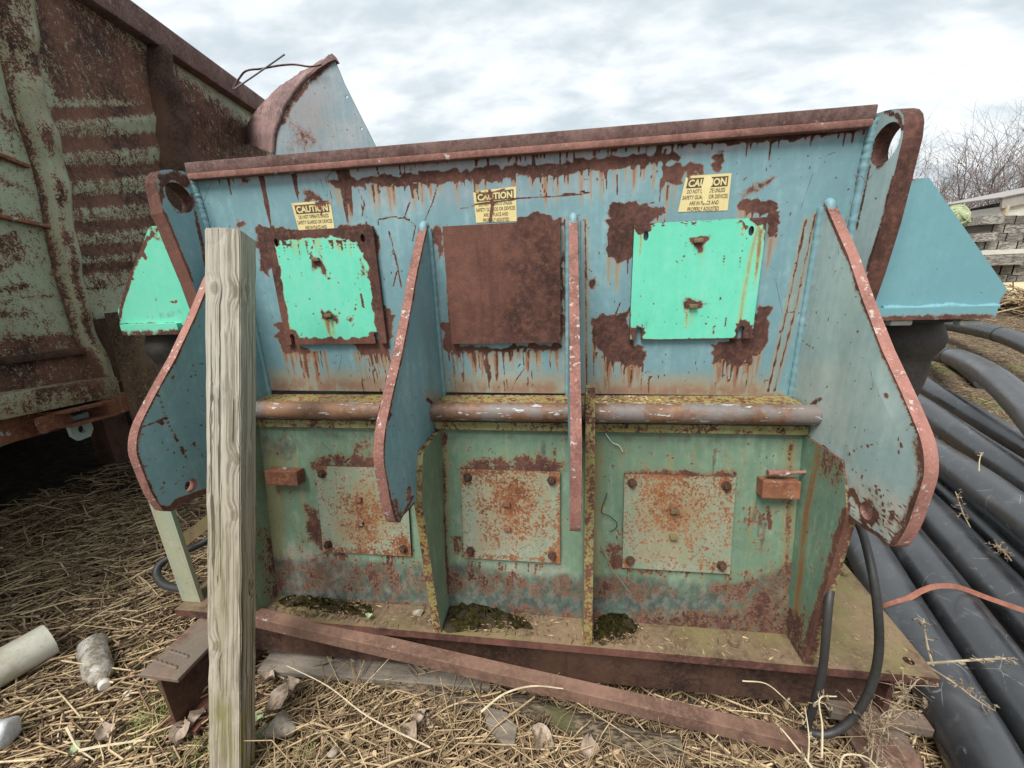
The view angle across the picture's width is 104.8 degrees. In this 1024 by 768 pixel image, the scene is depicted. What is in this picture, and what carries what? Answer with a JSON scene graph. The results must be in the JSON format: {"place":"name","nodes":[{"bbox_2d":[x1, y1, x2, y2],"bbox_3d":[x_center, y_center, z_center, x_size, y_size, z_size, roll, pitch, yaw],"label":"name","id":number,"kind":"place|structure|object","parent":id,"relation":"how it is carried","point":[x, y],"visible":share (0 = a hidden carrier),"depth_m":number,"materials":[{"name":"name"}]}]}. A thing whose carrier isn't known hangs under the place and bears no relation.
{"place":"outdoors","nodes":[
{"label":"outdoors","id":0,"kind":"place"},
{"bbox_2d":[0,309,1023,767],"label":"ground","id":1,"kind":"structure","parent":0,"point":[956,377],"depth_m":1.76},
{"bbox_2d":[65,726,94,760],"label":"dry weed","id":2,"kind":"object","parent":1,"relation":"on","point":[74,742],"visible":1,"depth_m":1.03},
{"bbox_2d":[78,739,145,751],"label":"dry weed","id":3,"kind":"object","parent":1,"relation":"on","point":[95,747],"visible":1,"depth_m":1.03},
{"bbox_2d":[84,601,162,651],"bbox_3d":[-1.781,1.103,1.847,0.271,0.051,0.334,0,16,8],"label":"grass tuft","id":4,"kind":"object","parent":1,"relation":"on","point":[133,621],"visible":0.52,"depth_m":1.85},
{"bbox_2d":[0,0,273,464],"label":"hopper container","id":5,"kind":"object","parent":1,"relation":"on","point":[107,107],"visible":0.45,"depth_m":2.27,"materials":[{"name":"metal"}]},
{"bbox_2d":[234,54,284,89],"bbox_3d":[-1.827,-2.254,2.848,0.444,0.183,0.011,0,16,8],"label":"straight wire","id":6,"kind":"object","parent":5,"relation":"attached to","point":[258,72],"visible":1,"depth_m":2.85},
{"bbox_2d":[246,53,375,154],"bbox_3d":[-1.707,-1.554,3.346,2.496,1.988,0.591,6,18,26],"label":"sheet metal hood","id":7,"kind":"object","parent":5,"relation":"attached to","point":[314,109],"visible":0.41,"depth_m":3.04,"materials":[{"name":"blue paint"}]},
{"bbox_2d":[232,63,321,89],"bbox_3d":[-1.757,-2.295,2.932,0.747,0.128,0.013,0,16,8],"label":"bent rod","id":8,"kind":"object","parent":7,"relation":"attached to","point":[272,66],"visible":0.97,"depth_m":2.91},
{"bbox_2d":[115,638,168,675],"bbox_3d":[-1.571,1.158,1.655,0.222,0.043,0.248,5,17,24],"label":"grass tuft","id":9,"kind":"object","parent":1,"relation":"on","point":[137,658],"visible":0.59,"depth_m":1.66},
{"bbox_2d":[96,695,207,766],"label":"grass tuft","id":10,"kind":"object","parent":1,"relation":"on","point":[146,717],"visible":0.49,"depth_m":1.40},
{"bbox_2d":[0,390,330,646],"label":"damp soil","id":11,"kind":"structure","parent":1,"relation":"on","point":[30,467],"depth_m":3.36,"materials":[{"name":"soil"}]},
{"bbox_2d":[152,535,207,592],"bbox_3d":[-1.411,0.796,1.716,0.289,0.175,0.363,-11,18,-29],"label":"hose","id":12,"kind":"object","parent":1,"relation":"on","point":[160,580],"visible":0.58,"depth_m":1.73,"materials":[{"name":"black rubber"}]},
{"bbox_2d":[167,729,208,767],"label":"grass tuft","id":13,"kind":"object","parent":1,"relation":"on","point":[197,754],"visible":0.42,"depth_m":1.31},
{"bbox_2d":[139,618,264,734],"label":"steel beam","id":14,"kind":"structure","parent":1,"relation":"on","point":[178,668],"depth_m":1.38,"materials":[{"name":"metal"}]},
{"bbox_2d":[118,104,1006,713],"bbox_3d":[-0.096,0.059,1.687,3.207,1.819,1.480,0,16,8],"label":"feeder machine","id":15,"kind":"object","parent":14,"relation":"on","point":[464,332],"visible":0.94,"depth_m":1.29,"materials":[{"name":"blue paint"}]},
{"bbox_2d":[279,594,372,616],"bbox_3d":[-0.711,0.838,1.515,0.404,0.035,0.077,1,16,11],"label":"moss patch","id":16,"kind":"object","parent":15,"relation":"on","point":[336,606],"visible":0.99,"depth_m":1.50,"materials":[{"name":"plant"}]},
{"bbox_2d":[271,595,387,622],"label":"moss crumbs","id":17,"kind":"object","parent":15,"relation":"on","point":[326,614],"visible":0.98,"depth_m":1.48,"materials":[{"name":"plant"}]},
{"bbox_2d":[413,609,423,616],"bbox_3d":[-0.345,0.841,1.451,0.040,0.028,0.024,-4,16,-8],"label":"stone","id":18,"kind":"object","parent":15,"relation":"on","point":[419,612],"visible":1,"depth_m":1.44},
{"bbox_2d":[443,602,532,632],"bbox_3d":[-0.135,0.832,1.418,0.405,0.047,0.184,7,18,30],"label":"moss patch","id":19,"kind":"object","parent":15,"relation":"on","point":[463,615],"visible":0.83,"depth_m":1.41,"materials":[{"name":"plant"}]},
{"bbox_2d":[414,610,576,638],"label":"moss crumbs","id":20,"kind":"object","parent":15,"relation":"on","point":[507,625],"visible":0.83,"depth_m":1.39,"materials":[{"name":"plant"}]},
{"bbox_2d":[255,608,810,755],"bbox_3d":[-0.084,0.983,1.354,2.015,0.306,0.045,0,16,9],"label":"flat bar","id":21,"kind":"object","parent":15,"relation":"attached to","point":[714,722],"visible":0.87,"depth_m":1.32,"materials":[{"name":"metal"}]},
{"bbox_2d":[286,599,783,659],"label":"base litter","id":22,"kind":"object","parent":15,"relation":"on","point":[664,646],"visible":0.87,"depth_m":1.32,"materials":[{"name":"plant"}]},
{"bbox_2d":[575,618,650,644],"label":"moss crumbs","id":23,"kind":"object","parent":15,"relation":"on","point":[626,635],"visible":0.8,"depth_m":1.32,"materials":[{"name":"plant"}]},
{"bbox_2d":[593,612,637,645],"bbox_3d":[0.363,0.821,1.387,0.163,0.052,0.200,0,16,8],"label":"moss patch","id":24,"kind":"object","parent":15,"relation":"on","point":[615,624],"visible":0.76,"depth_m":1.35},
{"bbox_2d":[595,395,690,403],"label":"ledge litter","id":25,"kind":"object","parent":15,"relation":"on","point":[607,397],"visible":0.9,"depth_m":1.32,"materials":[{"name":"plant"}]},
{"bbox_2d":[742,680,804,717],"bbox_3d":[0.784,0.935,1.185,0.168,0.062,0.033,5,17,25],"label":"dry weed","id":26,"kind":"object","parent":15,"relation":"on","point":[775,690],"visible":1,"depth_m":1.19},
{"bbox_2d":[803,523,884,738],"bbox_3d":[0.976,0.725,1.203,0.159,0.624,0.278,2,16,13],"label":"hose","id":27,"kind":"object","parent":15,"relation":"hanging from","point":[847,723],"visible":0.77,"depth_m":1.12,"materials":[{"name":"black rubber"}]},
{"bbox_2d":[818,594,912,669],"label":"base litter","id":28,"kind":"object","parent":15,"relation":"on","point":[873,643],"visible":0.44,"depth_m":1.28,"materials":[{"name":"plant"}]},
{"bbox_2d":[205,228,255,767],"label":"wooden post","id":29,"kind":"object","parent":1,"relation":"on","point":[230,299],"visible":0.99,"depth_m":1.14,"materials":[{"name":"wood"}]},
{"bbox_2d":[261,710,296,738],"bbox_3d":[-0.789,1.177,1.353,0.102,0.082,0.084,0,16,8],"label":"stone","id":30,"kind":"object","parent":1,"relation":"on","point":[278,722],"visible":0.98,"depth_m":1.34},
{"bbox_2d":[256,713,338,767],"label":"grass tuft","id":31,"kind":"object","parent":1,"relation":"on","point":[311,746],"visible":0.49,"depth_m":1.30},
{"bbox_2d":[327,747,338,757],"bbox_3d":[-0.582,1.202,1.285,0.035,0.020,0.032,0,16,8],"label":"stone","id":32,"kind":"object","parent":1,"relation":"on","point":[333,752],"visible":0.81,"depth_m":1.28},
{"bbox_2d":[288,666,429,747],"bbox_3d":[-0.435,0.860,1.051,0.490,0.065,0.031,4,17,22],"label":"dry weed","id":33,"kind":"object","parent":1,"relation":"on","point":[366,714],"visible":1,"depth_m":1.00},
{"bbox_2d":[0,644,910,767],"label":"leaf litter","id":34,"kind":"object","parent":1,"relation":"on","point":[618,754],"visible":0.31,"depth_m":1.33,"materials":[{"name":"plant"}]},
{"bbox_2d":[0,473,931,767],"bbox_3d":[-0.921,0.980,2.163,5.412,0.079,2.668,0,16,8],"label":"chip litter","id":35,"kind":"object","parent":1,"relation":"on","point":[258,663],"visible":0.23,"depth_m":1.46,"materials":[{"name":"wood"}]},
{"bbox_2d":[0,466,940,767],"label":"straw dust","id":36,"kind":"object","parent":1,"relation":"on","point":[264,658],"visible":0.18,"depth_m":1.50,"materials":[{"name":"plant"}]},
{"bbox_2d":[0,456,944,767],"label":"straw","id":37,"kind":"object","parent":1,"relation":"on","point":[68,642],"visible":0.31,"depth_m":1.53,"materials":[{"name":"plant"}]},
{"bbox_2d":[0,716,21,749],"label":"plastic carton","id":38,"kind":"object","parent":37,"relation":"on","point":[10,729],"visible":1,"depth_m":1.33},
{"bbox_2d":[0,625,58,687],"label":"plastic pipe","id":39,"kind":"object","parent":37,"relation":"on","point":[27,652],"visible":1,"depth_m":1.58,"materials":[{"name":"plastic"}]},
{"bbox_2d":[68,741,81,755],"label":"green leaf","id":40,"kind":"object","parent":37,"relation":"on","point":[73,749],"visible":0.87,"depth_m":1.31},
{"bbox_2d":[76,633,113,690],"bbox_3d":[-1.687,1.137,1.597,0.304,0.100,0.098,11,20,39],"label":"plastic bottle","id":41,"kind":"object","parent":37,"relation":"on","point":[93,654],"visible":0.99,"depth_m":1.58,"materials":[{"name":"plastic"}]},
{"bbox_2d":[95,722,114,739],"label":"dead leaf","id":42,"kind":"object","parent":37,"relation":"on","point":[101,733],"visible":1,"depth_m":1.35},
{"bbox_2d":[168,719,189,746],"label":"dead leaf","id":43,"kind":"object","parent":37,"relation":"on","point":[178,737],"visible":0.98,"depth_m":1.34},
{"bbox_2d":[188,707,205,726],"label":"dead leaf","id":44,"kind":"object","parent":37,"relation":"on","point":[193,715],"visible":1,"depth_m":1.38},
{"bbox_2d":[255,711,262,722],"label":"green leaf","id":45,"kind":"object","parent":37,"relation":"on","point":[258,717],"visible":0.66,"depth_m":1.39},
{"bbox_2d":[255,723,267,739],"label":"green leaf","id":46,"kind":"object","parent":37,"relation":"on","point":[259,735],"visible":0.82,"depth_m":1.33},
{"bbox_2d":[259,669,274,682],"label":"dead leaf","id":47,"kind":"object","parent":37,"relation":"on","point":[268,675],"visible":1,"depth_m":1.52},
{"bbox_2d":[265,682,288,714],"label":"dead leaf","id":48,"kind":"object","parent":37,"relation":"on","point":[278,694],"visible":0.98,"depth_m":1.44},
{"bbox_2d":[282,675,299,692],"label":"dead leaf","id":49,"kind":"object","parent":37,"relation":"on","point":[292,683],"visible":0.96,"depth_m":1.49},
{"bbox_2d":[257,651,490,691],"bbox_3d":[-0.535,1.113,1.543,0.920,0.022,0.100,0,16,6],"label":"board","id":50,"kind":"object","parent":37,"relation":"on","point":[281,663],"visible":0.52,"depth_m":1.53,"materials":[{"name":"wood"}]},
{"bbox_2d":[399,720,416,741],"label":"dead leaf","id":51,"kind":"object","parent":37,"relation":"on","point":[412,732],"visible":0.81,"depth_m":1.32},
{"bbox_2d":[412,707,425,724],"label":"dead leaf","id":52,"kind":"object","parent":37,"relation":"on","point":[417,716],"visible":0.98,"depth_m":1.36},
{"bbox_2d":[363,682,491,716],"bbox_3d":[-0.335,1.147,1.470,0.554,0.061,0.062,3,16,17],"label":"log","id":53,"kind":"object","parent":37,"relation":"on","point":[410,688],"visible":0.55,"depth_m":1.44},
{"bbox_2d":[484,706,516,748],"bbox_3d":[-0.039,1.149,1.332,0.157,0.020,0.075,13,22,43],"label":"bark slab","id":54,"kind":"object","parent":37,"relation":"on","point":[498,715],"depth_m":1.31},
{"bbox_2d":[532,723,553,750],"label":"dead leaf","id":55,"kind":"object","parent":37,"relation":"on","point":[536,730],"visible":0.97,"depth_m":1.29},
{"bbox_2d":[579,734,599,762],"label":"dead leaf","id":56,"kind":"object","parent":37,"relation":"on","point":[587,740],"visible":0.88,"depth_m":1.26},
{"bbox_2d":[510,693,683,767],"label":"log","id":57,"kind":"object","parent":37,"relation":"on","point":[535,706],"visible":0.76,"depth_m":1.29,"materials":[{"name":"wood"}]},
{"bbox_2d":[839,749,891,767],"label":"dry weed","id":58,"kind":"object","parent":37,"relation":"on","point":[858,755],"visible":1,"depth_m":1.07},
{"bbox_2d":[481,685,562,711],"bbox_3d":[0.027,0.822,1.045,0.224,0.034,0.020,-5,16,-11],"label":"dry weed","id":59,"kind":"object","parent":1,"relation":"on","point":[492,702],"visible":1,"depth_m":1.04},
{"bbox_2d":[775,723,812,767],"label":"dry weed","id":60,"kind":"object","parent":1,"relation":"on","point":[801,753],"visible":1,"depth_m":1.08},
{"bbox_2d":[802,706,817,761],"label":"dry weed","id":61,"kind":"object","parent":1,"relation":"on","point":[809,735],"visible":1,"depth_m":1.10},
{"bbox_2d":[808,689,836,757],"bbox_3d":[0.881,0.961,1.136,0.058,0.139,0.113,13,22,43],"label":"dry weed","id":62,"kind":"object","parent":1,"relation":"on","point":[818,702],"visible":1,"depth_m":1.13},
{"bbox_2d":[835,689,905,767],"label":"dry weed","id":63,"kind":"object","parent":1,"relation":"on","point":[871,728],"visible":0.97,"depth_m":1.11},
{"bbox_2d":[838,702,923,767],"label":"steel beam","id":64,"kind":"structure","parent":1,"relation":"on","point":[911,759],"depth_m":1.19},
{"bbox_2d":[824,699,934,736],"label":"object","id":65,"kind":"object","parent":64,"relation":"on","point":[922,724],"visible":0.7,"depth_m":1.25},
{"bbox_2d":[855,662,938,767],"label":"dry weed","id":66,"kind":"object","parent":64,"relation":"on","point":[897,705],"visible":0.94,"depth_m":1.12,"materials":[{"name":"plant"}]},
{"bbox_2d":[888,108,957,195],"bbox_3d":[13.686,-7.035,14.751,4.191,5.426,4.612,12,21,40],"label":"bare bush","id":67,"kind":"object","parent":1,"relation":"on","point":[926,150],"visible":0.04,"depth_m":14.11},
{"bbox_2d":[846,527,1023,767],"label":"pipe","id":68,"kind":"object","parent":1,"relation":"on","point":[968,733],"visible":0.59,"depth_m":1.26,"materials":[{"name":"plastic"}]},
{"bbox_2d":[912,617,937,665],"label":"dry weed","id":69,"kind":"object","parent":68,"relation":"on","point":[923,622],"visible":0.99,"depth_m":1.32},
{"bbox_2d":[932,668,999,715],"bbox_3d":[1.387,0.947,1.218,0.156,0.093,0.059,13,22,43],"label":"dry weed","id":70,"kind":"object","parent":68,"relation":"on","point":[962,685],"visible":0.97,"depth_m":1.20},
{"bbox_2d":[927,655,1018,668],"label":"dry weed","id":71,"kind":"object","parent":68,"relation":"on","point":[981,660],"visible":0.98,"depth_m":1.18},
{"bbox_2d":[888,115,1023,207],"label":"bare bush","id":72,"kind":"object","parent":1,"relation":"on","point":[979,169],"visible":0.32,"depth_m":11.29,"materials":[{"name":"plant"}]},
{"bbox_2d":[890,528,1023,753],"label":"pipe","id":73,"kind":"object","parent":1,"relation":"on","point":[970,624],"visible":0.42,"depth_m":1.47,"materials":[{"name":"plastic"}]},
{"bbox_2d":[882,583,1023,612],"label":"tie strap","id":74,"kind":"object","parent":73,"relation":"on","point":[918,592],"visible":0.96,"depth_m":1.58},
{"bbox_2d":[950,204,970,227],"bbox_3d":[7.612,-2.151,6.967,0.417,1.877,0.422,0,16,8],"label":"rope bundle","id":75,"kind":"object","parent":1,"relation":"on","point":[962,213],"visible":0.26,"depth_m":6.61,"materials":[{"name":"fabric"}]},
{"bbox_2d":[952,489,970,527],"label":"dry weed","id":76,"kind":"object","parent":1,"relation":"on","point":[958,497],"visible":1,"depth_m":1.76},
{"bbox_2d":[950,366,983,388],"bbox_3d":[5.259,-0.272,4.715,0.205,0.289,1.473,5,17,25],"label":"pipe","id":77,"kind":"object","parent":1,"relation":"on","point":[973,382],"visible":0.12,"depth_m":4.23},
{"bbox_2d":[915,128,1022,208],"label":"bare bush","id":78,"kind":"object","parent":1,"relation":"on","point":[925,176],"visible":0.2,"depth_m":12.20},
{"bbox_2d":[917,394,1023,491],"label":"pipe","id":79,"kind":"object","parent":1,"relation":"on","point":[960,435],"visible":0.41,"depth_m":2.71,"materials":[{"name":"plastic"}]},
{"bbox_2d":[920,376,1023,458],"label":"pipe","id":80,"kind":"object","parent":1,"relation":"on","point":[1007,435],"visible":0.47,"depth_m":3.31,"materials":[{"name":"plastic"}]},
{"bbox_2d":[921,493,1023,651],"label":"pipe","id":81,"kind":"object","parent":1,"relation":"on","point":[978,564],"visible":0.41,"depth_m":1.78,"materials":[{"name":"plastic"}]},
{"bbox_2d":[984,540,1014,561],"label":"dry weed","id":82,"kind":"object","parent":81,"relation":"on","point":[999,548],"visible":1,"depth_m":1.60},
{"bbox_2d":[922,100,1023,208],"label":"bare bush","id":83,"kind":"object","parent":1,"relation":"on","point":[1003,177],"visible":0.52,"depth_m":11.32,"materials":[{"name":"plant"}]},
{"bbox_2d":[928,84,1023,204],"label":"bare bush","id":84,"kind":"object","parent":1,"relation":"on","point":[960,163],"visible":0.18,"depth_m":11.85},
{"bbox_2d":[928,309,1023,438],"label":"field litter","id":85,"kind":"object","parent":1,"relation":"on","point":[974,340],"visible":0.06,"depth_m":4.92,"materials":[{"name":"plant"}]},
{"bbox_2d":[932,346,1023,435],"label":"pipe","id":86,"kind":"object","parent":1,"relation":"on","point":[1002,387],"visible":0.82,"depth_m":3.02,"materials":[{"name":"plastic"}]},
{"bbox_2d":[932,99,1023,207],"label":"bare bush","id":87,"kind":"object","parent":1,"relation":"on","point":[957,171],"visible":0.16,"depth_m":11.75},
{"bbox_2d":[934,479,1023,578],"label":"pipe","id":88,"kind":"object","parent":1,"relation":"on","point":[985,528],"visible":0.16,"depth_m":2.02,"materials":[{"name":"plastic"}]},
{"bbox_2d":[934,437,1023,549],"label":"pipe","id":89,"kind":"object","parent":88,"relation":"on","point":[994,498],"visible":0.67,"depth_m":1.94,"materials":[{"name":"plastic"}]},
{"bbox_2d":[941,118,1023,205],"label":"bare bush","id":90,"kind":"object","parent":1,"relation":"on","point":[990,168],"visible":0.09,"depth_m":14.52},
{"bbox_2d":[944,319,1023,353],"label":"pipe","id":91,"kind":"object","parent":1,"relation":"on","point":[1010,338],"visible":0.63,"depth_m":4.67,"materials":[{"name":"plastic"}]},
{"bbox_2d":[947,188,1023,216],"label":"shed","id":92,"kind":"structure","parent":1,"relation":"on","point":[1011,205],"depth_m":9.02,"materials":[{"name":"beige wood"}]},
{"bbox_2d":[997,282,1023,316],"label":"brush pile","id":93,"kind":"object","parent":1,"relation":"on","point":[1019,298],"visible":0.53,"depth_m":6.79,"materials":[{"name":"plant"}]},
{"bbox_2d":[1003,282,1023,310],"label":"sand heap","id":94,"kind":"object","parent":1,"relation":"on","point":[1019,284],"visible":0.14,"depth_m":7.47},
{"bbox_2d":[998,275,1006,281],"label":"timber sleeper","id":95,"kind":"object","parent":94,"relation":"on","point":[1002,278],"visible":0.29,"depth_m":7.76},
{"bbox_2d":[991,265,1002,274],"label":"timber sleeper","id":96,"kind":"object","parent":95,"relation":"on","point":[996,269],"visible":0.14,"depth_m":7.73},
{"bbox_2d":[984,253,1023,264],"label":"timber sleeper","id":97,"kind":"object","parent":96,"relation":"on","point":[1005,259],"visible":0.31,"depth_m":7.47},
{"bbox_2d":[980,249,1023,254],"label":"plank","id":98,"kind":"object","parent":97,"relation":"on","point":[1004,251],"visible":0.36,"depth_m":7.48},
{"bbox_2d":[975,241,986,249],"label":"timber sleeper","id":99,"kind":"object","parent":98,"relation":"on","point":[980,246],"visible":0.21,"depth_m":7.66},
{"bbox_2d":[984,241,998,249],"bbox_3d":[9.372,-2.862,8.262,0.239,0.159,1.300,0,16,8],"label":"timber sleeper","id":100,"kind":"object","parent":98,"relation":"on","point":[990,245],"visible":0.29,"depth_m":7.64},
{"bbox_2d":[969,232,997,241],"bbox_3d":[9.128,-2.986,8.154,0.396,0.155,1.300,0,16,8],"label":"timber sleeper","id":101,"kind":"object","parent":100,"relation":"on","point":[980,237],"visible":0.29,"depth_m":7.54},
{"bbox_2d":[965,224,993,233],"bbox_3d":[9.196,-3.165,8.198,0.236,0.157,1.300,0,16,8],"label":"timber sleeper","id":102,"kind":"object","parent":101,"relation":"on","point":[988,228],"visible":0.21,"depth_m":7.60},
{"bbox_2d":[967,215,1004,225],"bbox_3d":[9.174,-3.281,8.063,0.357,0.152,1.300,0,16,8],"label":"timber sleeper","id":103,"kind":"object","parent":102,"relation":"on","point":[991,219],"visible":0.43,"depth_m":7.46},
{"bbox_2d":[997,241,1018,249],"bbox_3d":[9.643,-2.851,8.229,0.350,0.163,1.300,0,16,8],"label":"timber sleeper","id":104,"kind":"object","parent":98,"relation":"on","point":[1002,245],"visible":0.21,"depth_m":7.61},
{"bbox_2d":[996,233,1006,240],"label":"timber sleeper","id":105,"kind":"object","parent":104,"relation":"on","point":[1001,237],"visible":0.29,"depth_m":7.59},
{"bbox_2d":[991,224,1005,232],"bbox_3d":[9.402,-3.155,8.174,0.219,0.156,1.300,0,16,8],"label":"timber sleeper","id":106,"kind":"object","parent":105,"relation":"on","point":[998,228],"visible":0.29,"depth_m":7.55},
{"bbox_2d":[1005,233,1023,241],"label":"timber sleeper","id":107,"kind":"object","parent":104,"relation":"on","point":[1014,236],"visible":0.31,"depth_m":7.56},
{"bbox_2d":[1002,224,1023,233],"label":"timber sleeper","id":108,"kind":"object","parent":107,"relation":"on","point":[1013,228],"visible":0.25,"depth_m":7.52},
{"bbox_2d":[1003,215,1016,223],"bbox_3d":[9.542,-3.302,8.113,0.215,0.145,1.300,0,16,8],"label":"timber sleeper","id":109,"kind":"object","parent":108,"relation":"on","point":[1009,219],"visible":0.29,"depth_m":7.49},
{"bbox_2d":[1014,215,1023,224],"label":"timber sleeper","id":110,"kind":"object","parent":108,"relation":"on","point":[1019,219],"visible":0.18,"depth_m":7.48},
{"bbox_2d":[998,265,1014,274],"bbox_3d":[9.770,-2.413,8.338,0.240,0.190,1.300,0,16,8],"label":"timber sleeper","id":111,"kind":"object","parent":95,"relation":"on","point":[1007,270],"visible":0.29,"depth_m":7.72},
{"bbox_2d":[1006,275,1017,281],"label":"timber sleeper","id":112,"kind":"object","parent":94,"relation":"on","point":[1012,278],"visible":0.29,"depth_m":7.75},
{"bbox_2d":[1015,275,1023,281],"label":"timber sleeper","id":113,"kind":"object","parent":94,"relation":"on","point":[1020,278],"visible":0.18,"depth_m":7.73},
{"bbox_2d":[1010,265,1023,275],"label":"timber sleeper","id":114,"kind":"object","parent":113,"relation":"on","point":[1018,270],"visible":0.27,"depth_m":7.70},
{"bbox_2d":[131,0,1023,208],"label":"sky","id":115,"kind":"structure","parent":0,"point":[414,71],"materials":[{"name":"white"}]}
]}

